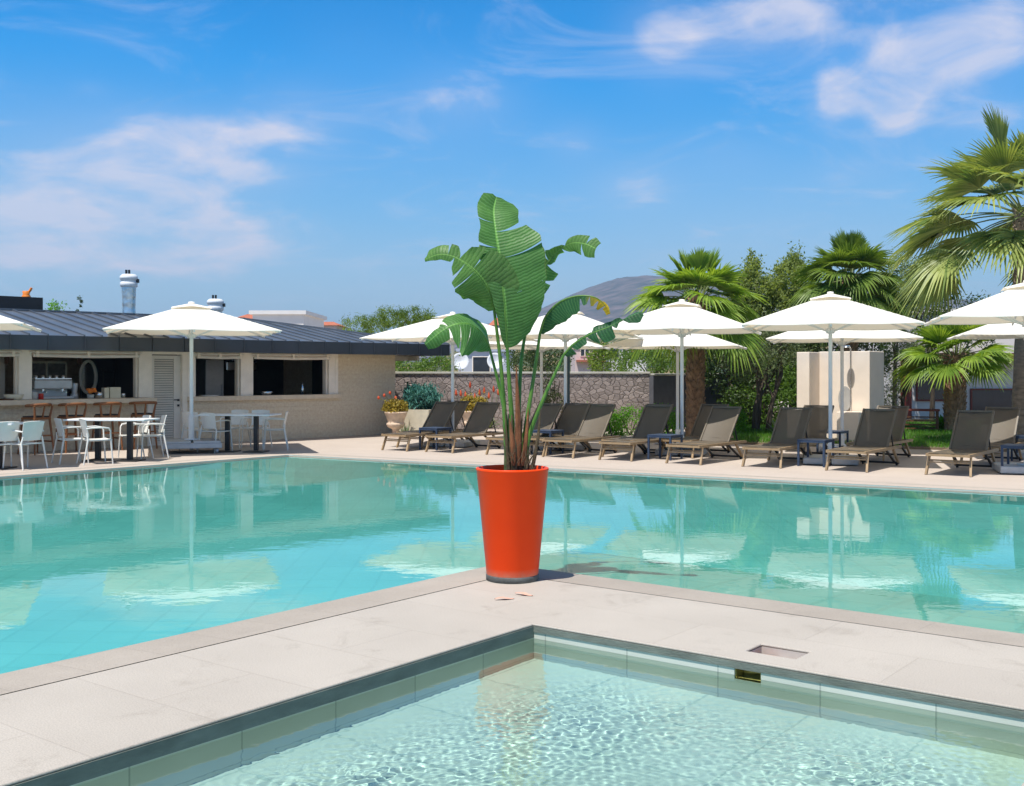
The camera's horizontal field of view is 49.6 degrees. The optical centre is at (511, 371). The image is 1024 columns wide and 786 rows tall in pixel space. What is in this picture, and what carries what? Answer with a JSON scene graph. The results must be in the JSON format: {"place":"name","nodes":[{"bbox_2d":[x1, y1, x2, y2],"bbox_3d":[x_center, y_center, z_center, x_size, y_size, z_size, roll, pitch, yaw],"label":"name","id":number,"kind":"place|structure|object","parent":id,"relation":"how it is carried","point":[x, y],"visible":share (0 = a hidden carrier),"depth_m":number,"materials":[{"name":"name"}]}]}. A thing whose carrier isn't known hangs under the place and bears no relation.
{"place":"outdoors","nodes":[
{"label":"outdoors","id":0,"kind":"place"},
{"bbox_2d":[249,310,326,327],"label":"white house","id":1,"kind":"structure","parent":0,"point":[304,317],"depth_m":46.00,"materials":[{"name":"paint"}]},
{"bbox_2d":[0,456,1023,695],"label":"pool water","id":2,"kind":"structure","parent":0,"point":[95,562],"depth_m":10.60,"materials":[{"name":"liquid"}]},
{"bbox_2d":[0,579,1023,785],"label":"pool deck","id":3,"kind":"structure","parent":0,"point":[54,727],"depth_m":6.21,"materials":[{"name":"stone"}]},
{"bbox_2d":[476,465,548,583],"bbox_3d":[0.003,1.169,8.560,0.562,0.863,0.562,0,0,0],"label":"planter pot","id":4,"kind":"object","parent":3,"relation":"on","point":[512,505],"visible":0.94,"depth_m":8.36,"materials":[{"name":"plastic"}]},
{"bbox_2d":[424,193,643,469],"bbox_3d":[0.142,-0.281,8.630,1.653,2.209,0.727,0,0,-5],"label":"giant strelitzia","id":5,"kind":"object","parent":4,"relation":"in","point":[497,280],"visible":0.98,"depth_m":8.44,"materials":[{"name":"green plant"}]},
{"bbox_2d":[0,401,1023,492],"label":"terrace","id":6,"kind":"structure","parent":0,"point":[910,469],"depth_m":20.03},
{"bbox_2d":[0,421,21,466],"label":"armchair","id":7,"kind":"object","parent":6,"relation":"on","point":[7,433],"visible":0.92,"depth_m":18.08,"materials":[{"name":"white plastic"}]},
{"bbox_2d":[0,315,41,331],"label":"parasol","id":8,"kind":"object","parent":6,"relation":"on","point":[8,324],"visible":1,"depth_m":20.52,"materials":[{"name":"white fabric"}]},
{"bbox_2d":[2,421,47,470],"bbox_3d":[-8.035,1.203,18.317,0.509,0.798,0.527,0,0,28],"label":"armchair","id":9,"kind":"object","parent":6,"relation":"on","point":[32,430],"visible":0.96,"depth_m":18.21,"materials":[{"name":"white plastic"}]},
{"bbox_2d":[17,403,54,454],"bbox_3d":[-9.266,1.104,21.617,0.506,0.996,0.580,0,0,25],"label":"bar stool","id":10,"kind":"object","parent":6,"relation":"on","point":[35,417],"visible":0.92,"depth_m":21.51,"materials":[{"name":"brown wood"}]},
{"bbox_2d":[51,418,88,464],"bbox_3d":[-7.765,1.203,19.486,0.509,0.798,0.527,0,0,-38],"label":"armchair","id":11,"kind":"object","parent":6,"relation":"on","point":[59,426],"visible":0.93,"depth_m":19.36,"materials":[{"name":"white plastic"}]},
{"bbox_2d":[54,402,88,452],"bbox_3d":[-8.778,1.104,22.101,0.506,0.996,0.579,0,0,40],"label":"bar stool","id":12,"kind":"object","parent":6,"relation":"on","point":[67,416],"visible":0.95,"depth_m":21.96,"materials":[{"name":"brown wood"}]},
{"bbox_2d":[76,418,113,464],"bbox_3d":[-7.273,1.203,19.332,0.509,0.798,0.527,0,0,-35],"label":"armchair","id":13,"kind":"object","parent":6,"relation":"on","point":[84,427],"visible":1,"depth_m":19.25,"materials":[{"name":"white plastic"}]},
{"bbox_2d":[90,402,122,449],"bbox_3d":[-8.256,1.104,22.618,0.579,0.996,0.506,0,0,-42],"label":"bar stool","id":14,"kind":"object","parent":6,"relation":"on","point":[109,415],"visible":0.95,"depth_m":22.56,"materials":[{"name":"brown wood"}]},
{"bbox_2d":[63,418,159,461],"bbox_3d":[-7.193,1.218,19.950,1.480,0.755,0.720,0,0,4],"label":"dining table","id":15,"kind":"object","parent":6,"relation":"on","point":[129,441],"visible":0.98,"depth_m":19.89,"materials":[{"name":"white metal"}]},
{"bbox_2d":[118,415,153,458],"bbox_3d":[-6.987,1.203,20.599,0.509,0.798,0.527,0,0,-38],"label":"armchair","id":16,"kind":"object","parent":6,"relation":"on","point":[142,425],"visible":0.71,"depth_m":20.63,"materials":[{"name":"white plastic"}]},
{"bbox_2d":[129,401,157,449],"bbox_3d":[-7.710,1.104,23.159,0.579,0.996,0.506,0,0,-33],"label":"bar stool","id":17,"kind":"object","parent":6,"relation":"on","point":[135,415],"visible":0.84,"depth_m":22.99,"materials":[{"name":"brown wood"}]},
{"bbox_2d":[136,415,168,458],"bbox_3d":[-6.702,1.203,20.681,0.509,0.798,0.527,0,0,-28],"label":"armchair","id":18,"kind":"object","parent":6,"relation":"on","point":[161,424],"visible":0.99,"depth_m":20.61,"materials":[{"name":"white plastic"}]},
{"bbox_2d":[102,301,281,453],"bbox_3d":[-6.388,0.094,22.100,3.210,2.998,3.210,0,0,-18],"label":"parasol","id":19,"kind":"object","parent":6,"relation":"on","point":[191,320],"visible":1,"depth_m":21.51,"materials":[{"name":"white fabric"}]},
{"bbox_2d":[179,412,213,450],"bbox_3d":[-6.437,1.203,22.651,0.527,0.798,0.509,0,0,25],"label":"armchair","id":20,"kind":"object","parent":6,"relation":"on","point":[196,421],"visible":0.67,"depth_m":22.49,"materials":[{"name":"white plastic"}]},
{"bbox_2d":[197,413,232,452],"bbox_3d":[-5.930,1.203,22.137,0.527,0.798,0.509,0,0,30],"label":"armchair","id":21,"kind":"object","parent":6,"relation":"on","point":[209,422],"visible":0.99,"depth_m":21.98,"materials":[{"name":"white plastic"}]},
{"bbox_2d":[0,296,449,452],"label":"bar building","id":22,"kind":"structure","parent":6,"relation":"on","point":[346,378],"depth_m":25.35,"materials":[{"name":"paint"}]},
{"bbox_2d":[32,361,47,377],"bbox_3d":[-10.426,0.016,24.314,0.470,0.490,0.050,0,0,-45],"label":"wall picture","id":23,"kind":"object","parent":22,"relation":"attached to","point":[39,369],"depth_m":24.35},
{"bbox_2d":[32,375,73,398],"bbox_3d":[-9.426,0.308,22.678,0.780,0.482,0.552,0,0,-45],"label":"espresso machine","id":24,"kind":"object","parent":22,"relation":"on","point":[50,387],"visible":0.93,"depth_m":22.63,"materials":[{"name":"grey metal"}]},
{"bbox_2d":[46,362,66,377],"bbox_3d":[-10.120,0.016,24.617,0.470,0.490,0.050,0,0,-45],"label":"wall picture","id":25,"kind":"object","parent":22,"relation":"attached to","point":[58,368],"depth_m":24.62},
{"bbox_2d":[79,360,97,393],"bbox_3d":[-9.532,0.115,24.961,0.425,0.785,0.065,0,0,-45],"label":"oval mirror","id":26,"kind":"object","parent":22,"relation":"attached to","point":[88,375],"visible":0.89,"depth_m":24.96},
{"bbox_2d":[101,368,114,386],"bbox_3d":[-9.092,0.135,25.482,0.720,0.430,0.070,0,0,-45],"label":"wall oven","id":27,"kind":"object","parent":22,"relation":"attached to","point":[108,377],"depth_m":25.34,"materials":[{"name":"black metal"}]},
{"bbox_2d":[120,270,138,312],"bbox_3d":[-9.328,-1.742,27.000,0.418,1.484,0.418,0,0,40],"label":"roof flue","id":28,"kind":"object","parent":22,"relation":"on","point":[129,282],"visible":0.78,"depth_m":26.86,"materials":[{"name":"metal"}]},
{"bbox_2d":[152,355,180,445],"bbox_3d":[-7.580,0.620,24.265,0.718,1.960,0.084,0,0,-45],"label":"louvred door","id":29,"kind":"structure","parent":22,"relation":"in","point":[175,425],"depth_m":24.33,"materials":[{"name":"wood"}]},
{"bbox_2d":[196,360,223,395],"bbox_3d":[-7.460,0.650,27.381,0.500,1.900,0.520,0,0,-45],"label":"fridge","id":30,"kind":"object","parent":22,"relation":"attached to","point":[209,377],"visible":0.36,"depth_m":27.21,"materials":[{"name":"grey metal"}]},
{"bbox_2d":[219,410,249,447],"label":"armchair","id":31,"kind":"object","parent":6,"relation":"on","point":[236,420],"visible":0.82,"depth_m":23.63,"materials":[{"name":"white plastic"}]},
{"bbox_2d":[198,413,281,452],"bbox_3d":[-5.441,1.218,22.200,1.480,0.755,0.720,0,0,6],"label":"dining table","id":32,"kind":"object","parent":6,"relation":"on","point":[255,433],"visible":0.93,"depth_m":22.13,"materials":[{"name":"white metal"}]},
{"bbox_2d":[241,410,271,448],"bbox_3d":[-5.376,1.203,23.368,0.527,0.798,0.509,0,0,10],"label":"armchair","id":33,"kind":"object","parent":6,"relation":"on","point":[262,419],"visible":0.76,"depth_m":23.52,"materials":[{"name":"white plastic"}]},
{"bbox_2d":[263,411,288,449],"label":"armchair","id":34,"kind":"object","parent":6,"relation":"on","point":[265,429],"visible":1,"depth_m":22.64,"materials":[{"name":"white plastic"}]},
{"bbox_2d":[339,304,436,333],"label":"umbrella pine","id":35,"kind":"object","parent":6,"relation":"on","point":[384,321],"visible":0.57,"depth_m":39.70,"materials":[{"name":"green plant"}]},
{"bbox_2d":[385,412,406,436],"bbox_3d":[-2.847,1.288,27.200,0.570,0.625,0.570,0,0,0],"label":"stone urn","id":36,"kind":"object","parent":6,"relation":"on","point":[395,420],"visible":0.78,"depth_m":27.01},
{"bbox_2d":[377,391,407,412],"bbox_3d":[-2.913,0.806,27.219,0.771,0.691,0.652,0,0,0],"label":"golden succulent","id":37,"kind":"object","parent":36,"relation":"in","point":[395,405],"visible":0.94,"depth_m":27.11,"materials":[{"name":"plant"}]},
{"bbox_2d":[399,408,430,430],"bbox_3d":[-2.324,1.270,28.000,0.800,0.660,0.800,0,0,18],"label":"planter box","id":38,"kind":"object","parent":6,"relation":"on","point":[415,420],"visible":0.34,"depth_m":27.61,"materials":[{"name":"stone"}]},
{"bbox_2d":[398,380,444,409],"bbox_3d":[-2.290,0.668,28.008,1.214,0.970,0.885,0,0,0],"label":"blue senecio","id":39,"kind":"object","parent":38,"relation":"in","point":[426,397],"visible":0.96,"depth_m":27.81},
{"bbox_2d":[381,401,461,451],"bbox_3d":[-1.861,1.120,23.207,0.700,0.974,1.860,0,0,35],"label":"sun lounger","id":40,"kind":"object","parent":6,"relation":"on","point":[440,413],"visible":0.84,"depth_m":23.56,"materials":[{"name":"fabric"}]},
{"bbox_2d":[395,355,462,371],"bbox_3d":[-2.990,0.407,36.954,2.747,2.496,1.736,0,0,0],"label":"hedge bush","id":41,"kind":"object","parent":6,"relation":"on","point":[423,365],"visible":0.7,"depth_m":36.74,"materials":[{"name":"green plant"}]},
{"bbox_2d":[396,400,469,448],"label":"sun lounger","id":42,"kind":"object","parent":6,"relation":"on","point":[460,408],"visible":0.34,"depth_m":24.31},
{"bbox_2d":[419,427,451,450],"bbox_3d":[-1.585,1.373,22.896,0.480,0.454,0.480,0,0,35],"label":"side table","id":43,"kind":"object","parent":6,"relation":"on","point":[436,429],"visible":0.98,"depth_m":22.83,"materials":[{"name":"blue metal"}]},
{"bbox_2d":[359,312,537,446],"bbox_3d":[-1.278,0.143,23.900,2.952,2.885,2.952,0,0,20],"label":"parasol","id":44,"kind":"object","parent":6,"relation":"on","point":[419,332],"visible":0.48,"depth_m":23.43,"materials":[{"name":"fabric"}]},
{"bbox_2d":[425,402,502,452],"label":"sun lounger","id":45,"kind":"object","parent":6,"relation":"on","point":[480,419],"visible":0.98,"depth_m":23.08,"materials":[{"name":"fabric"}]},
{"bbox_2d":[0,453,1023,494],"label":"coping","id":46,"kind":"object","parent":6,"relation":"on","point":[922,488],"visible":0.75,"depth_m":17.75,"materials":[{"name":"stone"}]},
{"bbox_2d":[395,372,649,429],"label":"boundary wall","id":47,"kind":"structure","parent":6,"relation":"on","point":[620,389],"depth_m":30.73,"materials":[{"name":"stone"}]},
{"bbox_2d":[485,403,562,454],"bbox_3d":[0.314,1.120,21.957,0.700,0.974,1.860,0,0,37],"label":"sun lounger","id":48,"kind":"object","parent":6,"relation":"on","point":[550,412],"visible":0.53,"depth_m":22.34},
{"bbox_2d":[502,349,575,371],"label":"leafy tree","id":49,"kind":"object","parent":6,"relation":"on","point":[547,367],"visible":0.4,"depth_m":44.57,"materials":[{"name":"green plant"}]},
{"bbox_2d":[535,371,563,428],"bbox_3d":[1.097,0.773,29.895,0.959,1.656,0.695,0,0,0],"label":"climbing rose","id":50,"kind":"object","parent":6,"relation":"on","point":[553,393],"visible":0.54,"depth_m":29.87,"materials":[{"name":"green plant"}]},
{"bbox_2d":[489,338,610,400],"bbox_3d":[0.696,0.226,26.200,2.866,2.721,2.866,0,0,14],"label":"parasol","id":51,"kind":"object","parent":6,"relation":"on","point":[547,344],"visible":0.25,"depth_m":25.66,"materials":[{"name":"fabric"}]},
{"bbox_2d":[530,403,591,455],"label":"sun lounger","id":52,"kind":"object","parent":6,"relation":"on","point":[570,418],"visible":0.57,"depth_m":22.43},
{"bbox_2d":[487,312,642,449],"bbox_3d":[1.104,0.120,22.900,2.866,2.930,2.866,0,0,14],"label":"parasol","id":53,"kind":"object","parent":6,"relation":"on","point":[577,325],"visible":0.42,"depth_m":22.28,"materials":[{"name":"fabric"}]},
{"bbox_2d":[542,404,620,458],"bbox_3d":[1.360,1.120,21.409,0.700,0.974,1.860,0,0,34],"label":"sun lounger","id":54,"kind":"object","parent":6,"relation":"on","point":[595,423],"visible":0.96,"depth_m":21.78,"materials":[{"name":"fabric"}]},
{"bbox_2d":[580,339,627,371],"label":"leafy tree","id":55,"kind":"object","parent":6,"relation":"on","point":[601,353],"visible":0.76,"depth_m":54.66,"materials":[{"name":"green plant"}]},
{"bbox_2d":[606,403,643,435],"bbox_3d":[2.979,1.317,27.979,1.596,1.068,1.411,0,0,-36],"label":"shrub","id":56,"kind":"object","parent":6,"relation":"on","point":[627,415],"visible":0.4,"depth_m":27.89,"materials":[{"name":"green plant"}]},
{"bbox_2d":[598,405,672,461],"bbox_3d":[2.377,1.120,20.725,0.700,0.974,1.860,0,0,35],"label":"sun lounger","id":57,"kind":"object","parent":6,"relation":"on","point":[653,419],"visible":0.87,"depth_m":21.10,"materials":[{"name":"fabric"}]},
{"bbox_2d":[601,404,673,458],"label":"sun lounger","id":58,"kind":"object","parent":6,"relation":"on","point":[617,445],"visible":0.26,"depth_m":20.93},
{"bbox_2d":[608,349,685,375],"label":"leafy tree","id":59,"kind":"object","parent":6,"relation":"on","point":[643,357],"visible":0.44,"depth_m":37.71,"materials":[{"name":"green plant"}]},
{"bbox_2d":[647,433,682,460],"bbox_3d":[2.807,1.373,20.320,0.480,0.454,0.480,0,0,35],"label":"side table","id":60,"kind":"object","parent":6,"relation":"on","point":[669,436],"visible":0.99,"depth_m":20.26,"materials":[{"name":"blue metal"}]},
{"bbox_2d":[602,334,746,443],"bbox_3d":[3.687,0.241,24.700,2.866,2.691,2.866,0,0,16],"label":"parasol","id":61,"kind":"object","parent":6,"relation":"on","point":[692,341],"visible":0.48,"depth_m":23.82,"materials":[{"name":"fabric"}]},
{"bbox_2d":[612,299,761,455],"bbox_3d":[3.279,0.090,21.400,2.866,2.990,2.866,0,0,16],"label":"parasol","id":62,"kind":"object","parent":6,"relation":"on","point":[681,318],"visible":0.84,"depth_m":20.86,"materials":[{"name":"white fabric"}]},
{"bbox_2d":[649,373,730,427],"bbox_3d":[5.449,0.833,32.880,0.340,1.575,6.000,0,0,34],"label":"wall return","id":63,"kind":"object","parent":6,"relation":"on","point":[662,387],"depth_m":31.13,"materials":[{"name":"concrete"}]},
{"bbox_2d":[623,247,769,435],"bbox_3d":[4.568,-0.757,27.427,3.815,4.714,3.718,0,0,0],"label":"palm tree","id":64,"kind":"object","parent":6,"relation":"on","point":[701,262],"visible":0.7,"depth_m":27.00,"materials":[{"name":"green plant"}]},
{"bbox_2d":[661,404,733,458],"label":"sun lounger","id":65,"kind":"object","parent":6,"relation":"on","point":[700,421],"visible":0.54,"depth_m":21.86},
{"bbox_2d":[665,406,746,464],"bbox_3d":[3.507,1.120,19.919,0.700,0.974,1.860,0,0,37],"label":"sun lounger","id":66,"kind":"object","parent":6,"relation":"on","point":[719,426],"visible":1,"depth_m":20.27,"materials":[{"name":"fabric"}]},
{"bbox_2d":[741,407,815,468],"bbox_3d":[4.670,1.120,19.294,0.700,0.974,1.860,0,0,34],"label":"sun lounger","id":67,"kind":"object","parent":6,"relation":"on","point":[790,427],"visible":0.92,"depth_m":19.66,"materials":[{"name":"fabric"}]},
{"bbox_2d":[767,405,837,461],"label":"sun lounger","id":68,"kind":"object","parent":6,"relation":"on","point":[817,426],"visible":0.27,"depth_m":21.01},
{"bbox_2d":[797,438,833,466],"bbox_3d":[5.178,1.373,18.902,0.480,0.454,0.480,0,0,35],"label":"side table","id":69,"kind":"object","parent":6,"relation":"on","point":[813,440],"visible":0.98,"depth_m":18.80,"materials":[{"name":"blue metal"}]},
{"bbox_2d":[741,291,924,464],"bbox_3d":[5.555,0.090,19.350,2.866,2.990,2.866,0,0,16],"label":"parasol","id":70,"kind":"object","parent":6,"relation":"on","point":[830,313],"visible":0.93,"depth_m":18.80,"materials":[{"name":"white fabric"}]},
{"bbox_2d":[766,330,923,451],"bbox_3d":[6.666,0.181,22.400,2.866,2.811,2.866,0,0,16],"label":"parasol","id":71,"kind":"object","parent":6,"relation":"on","point":[841,338],"visible":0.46,"depth_m":21.62,"materials":[{"name":"fabric"}]},
{"bbox_2d":[825,408,901,472],"bbox_3d":[5.895,1.120,18.526,0.700,0.974,1.860,0,0,36],"label":"sun lounger","id":72,"kind":"object","parent":6,"relation":"on","point":[874,431],"visible":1,"depth_m":18.89,"materials":[{"name":"fabric"}]},
{"bbox_2d":[846,405,912,460],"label":"sun lounger","id":73,"kind":"object","parent":6,"relation":"on","point":[898,430],"visible":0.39,"depth_m":20.64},
{"bbox_2d":[925,410,998,476],"bbox_3d":[7.236,1.120,17.781,0.700,0.974,1.860,0,0,36],"label":"sun lounger","id":74,"kind":"object","parent":6,"relation":"on","point":[970,436],"visible":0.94,"depth_m":18.14,"materials":[{"name":"fabric"}]},
{"bbox_2d":[924,280,1023,473],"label":"parasol","id":75,"kind":"object","parent":6,"relation":"on","point":[1006,306],"visible":1,"depth_m":17.17,"materials":[{"name":"white fabric"}]},
{"bbox_2d":[947,323,1023,458],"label":"parasol","id":76,"kind":"object","parent":6,"relation":"on","point":[1002,331],"visible":0.63,"depth_m":19.81,"materials":[{"name":"white fabric"}]},
{"bbox_2d":[960,407,1023,462],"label":"sun lounger","id":77,"kind":"object","parent":6,"relation":"on","point":[1004,425],"visible":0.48,"depth_m":19.89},
{"bbox_2d":[0,0,1023,333],"label":"sky","id":78,"kind":"structure","parent":0,"point":[313,156],"materials":[{"name":"blue"}]},
{"bbox_2d":[6,455,1023,493],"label":"pool basin","id":79,"kind":"object","parent":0,"point":[559,469],"visible":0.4,"depth_m":17.59,"materials":[{"name":"tile"}]},
{"bbox_2d":[71,632,1023,785],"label":"plunge pool walls","id":80,"kind":"structure","parent":0,"point":[864,694],"depth_m":5.90,"materials":[{"name":"tile"}]},
{"bbox_2d":[10,626,1023,785],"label":"plunge pool edging","id":81,"kind":"object","parent":80,"relation":"on","point":[76,774],"visible":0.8,"depth_m":5.59,"materials":[{"name":"stone"}]},
{"bbox_2d":[735,646,806,679],"bbox_3d":[1.470,1.694,6.286,0.320,0.153,0.412,0,0,38],"label":"skimmer","id":82,"kind":"object","parent":80,"relation":"on","point":[773,652],"visible":0.16,"depth_m":6.43,"materials":[{"name":"beige plastic"}]},
{"bbox_2d":[73,638,1023,785],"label":"plunge pool water","id":83,"kind":"structure","parent":0,"point":[534,712],"depth_m":5.13,"materials":[{"name":"liquid"}]},
{"bbox_2d":[395,335,827,379],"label":"hillside","id":84,"kind":"structure","parent":0,"point":[590,340],"depth_m":225.29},
{"bbox_2d":[407,275,975,362],"bbox_3d":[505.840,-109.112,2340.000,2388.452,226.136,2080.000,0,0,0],"label":"mountain","id":85,"kind":"structure","parent":0,"point":[614,294],"depth_m":1938.27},
{"bbox_2d":[730,410,1023,451],"bbox_3d":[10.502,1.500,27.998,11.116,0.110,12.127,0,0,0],"label":"lawn grass","id":86,"kind":"structure","parent":0,"point":[920,437],"depth_m":26.23,"materials":[{"name":"plant"}]},
{"bbox_2d":[704,295,768,422],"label":"leafy tree","id":87,"kind":"object","parent":86,"relation":"on","point":[713,373],"visible":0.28,"depth_m":31.68,"materials":[{"name":"green plant"}]},
{"bbox_2d":[721,248,782,421],"bbox_3d":[6.978,-1.067,33.500,2.068,5.442,2.025,0,0,-45],"label":"feathery tree","id":88,"kind":"object","parent":86,"relation":"on","point":[756,282],"visible":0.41,"depth_m":33.15,"materials":[{"name":"green plant"}]},
{"bbox_2d":[717,346,799,424],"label":"leafy tree","id":89,"kind":"object","parent":86,"relation":"on","point":[787,388],"visible":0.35,"depth_m":31.41,"materials":[{"name":"green plant"}]},
{"bbox_2d":[714,300,816,430],"bbox_3d":[6.684,-0.102,29.255,3.006,3.527,2.406,0,0,0],"label":"olive tree","id":90,"kind":"object","parent":86,"relation":"on","point":[777,352],"visible":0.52,"depth_m":29.01,"materials":[{"name":"green plant"}]},
{"bbox_2d":[684,292,894,413],"bbox_3d":[8.740,-0.598,34.798,7.326,4.772,3.045,0,0,0],"label":"hedge bush","id":91,"kind":"object","parent":86,"relation":"on","point":[869,349],"visible":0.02,"depth_m":34.73,"materials":[{"name":"green plant"}]},
{"bbox_2d":[758,240,821,406],"bbox_3d":[8.439,-1.207,33.999,2.398,5.722,2.005,0,0,0],"label":"feathery tree","id":92,"kind":"object","parent":86,"relation":"on","point":[784,270],"visible":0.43,"depth_m":33.66,"materials":[{"name":"green plant"}]},
{"bbox_2d":[797,345,883,441],"bbox_3d":[7.236,0.506,25.244,1.960,2.198,1.490,0,0,38],"label":"outdoor shower","id":93,"kind":"object","parent":86,"relation":"on","point":[863,379],"visible":0.63,"depth_m":24.82,"materials":[{"name":"stone"}]},
{"bbox_2d":[785,227,912,351],"bbox_3d":[9.275,-1.205,30.543,3.671,5.610,3.498,0,0,0],"label":"palm tree","id":94,"kind":"object","parent":86,"relation":"on","point":[853,252],"visible":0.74,"depth_m":29.92,"materials":[{"name":"green plant"}]},
{"bbox_2d":[785,275,914,351],"bbox_3d":[10.031,-0.629,33.216,4.184,4.569,2.654,0,0,0],"label":"leafy tree","id":95,"kind":"object","parent":86,"relation":"on","point":[825,344],"visible":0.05,"depth_m":32.98,"materials":[{"name":"green plant"}]},
{"bbox_2d":[864,243,917,407],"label":"grey shrub tree","id":96,"kind":"object","parent":86,"relation":"on","point":[894,354],"visible":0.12,"depth_m":35.94,"materials":[{"name":"green plant"}]},
{"bbox_2d":[876,327,951,427],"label":"olive tree","id":97,"kind":"object","parent":86,"relation":"on","point":[902,398],"visible":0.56,"depth_m":29.89,"materials":[{"name":"green plant"}]},
{"bbox_2d":[904,409,939,429],"bbox_3d":[10.701,1.285,29.200,1.050,0.620,0.500,0,0,20],"label":"wooden bench","id":98,"kind":"object","parent":86,"relation":"on","point":[937,418],"visible":0.51,"depth_m":28.93,"materials":[{"name":"brown wood"}]},
{"bbox_2d":[832,308,1014,418],"bbox_3d":[15.299,-0.013,40.038,5.671,4.226,8.175,0,0,0],"label":"villa","id":99,"kind":"object","parent":86,"relation":"on","point":[979,397],"visible":0.21,"depth_m":37.00,"materials":[{"name":"white paint"}]},
{"bbox_2d":[916,376,943,400],"bbox_3d":[14.017,0.548,36.970,1.100,0.850,0.080,0,0,0],"label":"window","id":100,"kind":"structure","parent":99,"relation":"in","point":[924,392],"depth_m":36.98,"materials":[{"name":"grey glass"}]},
{"bbox_2d":[970,388,1011,410],"bbox_3d":[16.002,1.079,36.970,1.450,1.050,0.080,0,0,0],"label":"window","id":101,"kind":"structure","parent":99,"relation":"in","point":[980,398],"depth_m":36.98,"materials":[{"name":"grey glass"}]},
{"bbox_2d":[876,261,995,419],"bbox_3d":[13.638,-1.034,34.955,4.482,5.377,2.579,0,0,0],"label":"leafy tree","id":102,"kind":"object","parent":86,"relation":"on","point":[932,401],"visible":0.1,"depth_m":34.91,"materials":[{"name":"green plant"}]},
{"bbox_2d":[888,306,1013,431],"bbox_3d":[11.451,-0.051,28.792,3.300,3.302,3.399,0,0,0],"label":"palm tree","id":103,"kind":"object","parent":86,"relation":"on","point":[951,369],"visible":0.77,"depth_m":28.46,"materials":[{"name":"green plant"}]},
{"bbox_2d":[879,102,1023,441],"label":"palm tree","id":104,"kind":"object","parent":86,"relation":"on","point":[933,273],"visible":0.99,"depth_m":22.98,"materials":[{"name":"green plant"}]},
{"label":"ground","id":105,"kind":"structure","parent":0,"visible":0},
{"bbox_2d":[456,349,512,371],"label":"service house","id":106,"kind":"structure","parent":105,"relation":"on","point":[478,362],"depth_m":59.98,"materials":[{"name":"white paint"}]},
{"bbox_2d":[472,356,490,371],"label":"window","id":107,"kind":"structure","parent":106,"relation":"in","point":[479,363],"depth_m":59.98,"materials":[{"name":"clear glass"}]},
{"bbox_2d":[571,349,604,371],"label":"pink house","id":108,"kind":"structure","parent":105,"relation":"on","point":[577,360],"depth_m":110.00,"materials":[{"name":"paint"}]},
{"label":"submerged ledge","id":109,"kind":"structure","parent":0,"visible":0},
{"bbox_2d":[0,567,1023,694],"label":"pool coping","id":110,"kind":"object","parent":109,"relation":"on","point":[21,679],"depth_m":7.18,"materials":[{"name":"stone"}]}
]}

